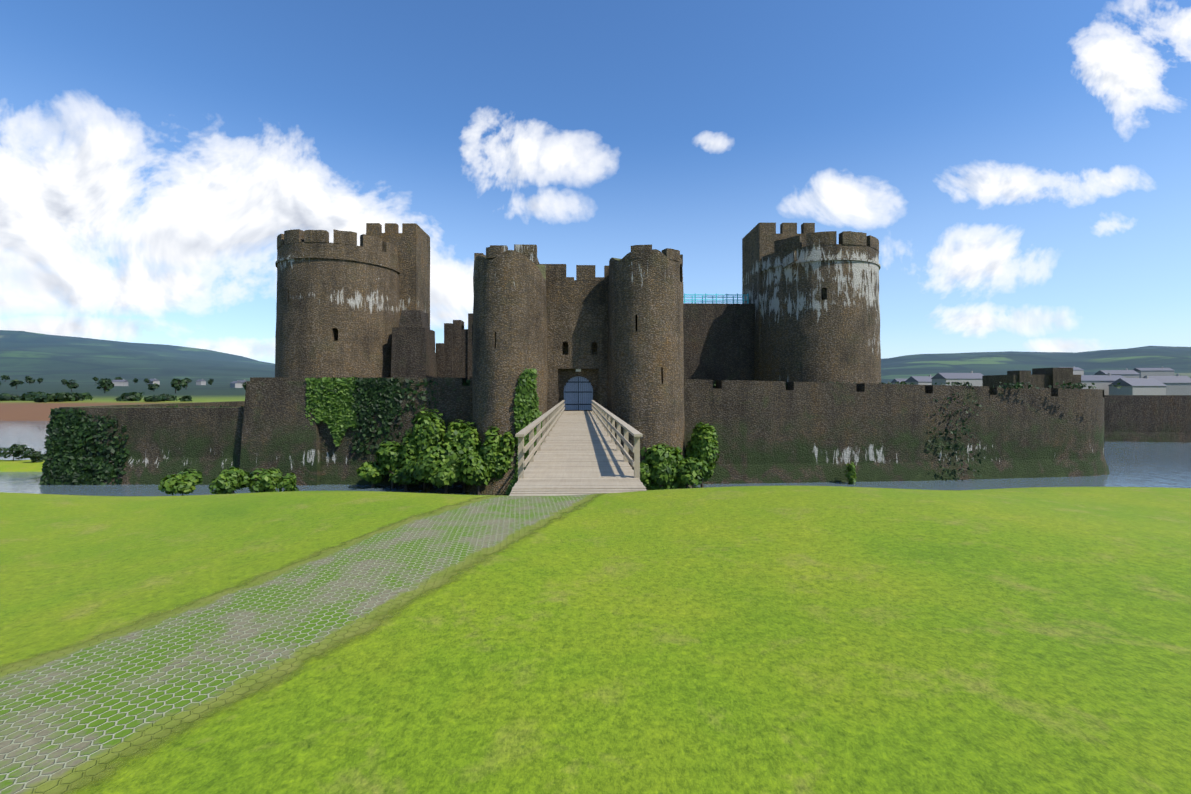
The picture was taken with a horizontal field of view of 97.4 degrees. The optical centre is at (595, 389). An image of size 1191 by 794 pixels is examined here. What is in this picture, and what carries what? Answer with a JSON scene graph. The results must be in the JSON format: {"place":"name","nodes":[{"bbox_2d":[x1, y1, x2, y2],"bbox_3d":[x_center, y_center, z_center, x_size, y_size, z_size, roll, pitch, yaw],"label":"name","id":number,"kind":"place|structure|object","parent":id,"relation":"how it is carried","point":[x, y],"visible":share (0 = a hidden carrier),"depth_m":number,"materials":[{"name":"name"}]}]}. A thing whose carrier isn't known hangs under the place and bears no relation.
{"place":"outdoors","nodes":[
{"label":"outdoors","id":0,"kind":"place"},
{"bbox_2d":[0,493,605,793],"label":"path","id":1,"kind":"structure","parent":0,"point":[74,717],"depth_m":3.46,"materials":[{"name":"grey stone"}]},
{"bbox_2d":[0,330,1190,793],"bbox_3d":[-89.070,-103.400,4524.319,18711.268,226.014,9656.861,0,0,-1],"label":"ground","id":2,"kind":"structure","parent":0,"point":[812,640],"depth_m":3.63,"materials":[{"name":"green plant"}]},
{"bbox_2d":[59,377,472,484],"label":"wall","id":3,"kind":"structure","parent":2,"relation":"on","point":[263,427],"depth_m":44.28,"materials":[{"name":"stone"}]},
{"bbox_2d":[38,377,1122,484],"bbox_3d":[0.448,3.568,45.468,94.364,9.331,2.184,0,0,-2],"label":"dark ivy","id":4,"kind":"object","parent":3,"relation":"attached to","point":[67,460],"visible":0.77,"depth_m":44.21,"materials":[{"name":"green plant"}]},
{"bbox_2d":[275,223,429,377],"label":"tower","id":5,"kind":"structure","parent":2,"relation":"on","point":[344,300],"depth_m":50.58,"materials":[{"name":"stone"}]},
{"bbox_2d":[391,303,754,388],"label":"wall","id":6,"kind":"structure","parent":2,"relation":"on","point":[718,341],"depth_m":56.75,"materials":[{"name":"stone"}]},
{"bbox_2d":[683,293,747,303],"bbox_3d":[13.203,-9.841,58.063,7.077,1.400,1.710,0,0,-1],"label":"railing","id":7,"kind":"object","parent":6,"relation":"on","point":[712,299],"visible":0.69,"depth_m":57.27,"materials":[{"name":"grey metal"}]},
{"bbox_2d":[509,400,646,495],"bbox_3d":[-0.854,5.191,25.986,2.490,8.630,34.248,0,0,-2],"label":"footbridge","id":8,"kind":"object","parent":2,"relation":"on","point":[578,452],"visible":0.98,"depth_m":12.65,"materials":[{"name":"grey wood"}]},
{"bbox_2d":[462,244,694,494],"bbox_3d":[-1.419,-1.877,45.023,20.071,21.766,11.960,0,0,-1],"label":"gatehouse","id":9,"kind":"object","parent":2,"relation":"on","point":[615,334],"visible":0.75,"depth_m":41.02,"materials":[{"name":"stone"}]},
{"bbox_2d":[305,368,689,494],"bbox_3d":[-8.653,3.276,41.380,32.108,9.941,4.086,0,0,6],"label":"ivy","id":10,"kind":"object","parent":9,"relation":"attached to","point":[330,401],"visible":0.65,"depth_m":43.96,"materials":[{"name":"green plant"}]},
{"bbox_2d":[564,376,592,409],"bbox_3d":[-1.463,0.320,44.662,2.484,2.891,0.080,0,0,-1],"label":"gate door","id":11,"kind":"structure","parent":9,"relation":"attached to","point":[570,398],"depth_m":44.62,"materials":[{"name":"blue wood"}]},
{"bbox_2d":[564,377,591,409],"bbox_3d":[-1.462,0.344,44.609,2.400,2.844,0.025,0,0,-1],"label":"door ironwork","id":12,"kind":"object","parent":11,"relation":"attached to","point":[578,392],"visible":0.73,"depth_m":44.60,"materials":[{"name":"black metal"}]},
{"bbox_2d":[112,366,1190,394],"bbox_3d":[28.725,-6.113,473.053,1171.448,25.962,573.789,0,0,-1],"label":"town houses","id":13,"kind":"structure","parent":2,"relation":"on","point":[1177,389],"depth_m":210.84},
{"bbox_2d":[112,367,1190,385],"bbox_3d":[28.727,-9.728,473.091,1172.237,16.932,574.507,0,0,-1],"label":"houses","id":14,"kind":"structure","parent":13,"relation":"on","point":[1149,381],"depth_m":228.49,"materials":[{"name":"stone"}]},
{"bbox_2d":[742,223,880,383],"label":"tower","id":15,"kind":"structure","parent":2,"relation":"on","point":[813,296],"depth_m":51.20,"materials":[{"name":"stone"}]},
{"bbox_2d":[684,379,1109,483],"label":"wall","id":16,"kind":"structure","parent":2,"relation":"on","point":[792,432],"depth_m":45.98,"materials":[{"name":"stone"}]},
{"bbox_2d":[982,368,1190,442],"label":"dam wall","id":17,"kind":"structure","parent":2,"relation":"on","point":[1147,418],"depth_m":80.19,"materials":[{"name":"stone"}]},
{"bbox_2d":[0,421,1190,495],"bbox_3d":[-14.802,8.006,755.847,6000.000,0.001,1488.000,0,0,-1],"label":"water","id":18,"kind":"structure","parent":0,"point":[1150,464],"depth_m":45.52,"materials":[{"name":"blue liquid"}]},
{"bbox_2d":[0,0,1190,363],"label":"sky","id":19,"kind":"structure","parent":0,"point":[1019,170],"materials":[{"name":"blue"}]}
]}

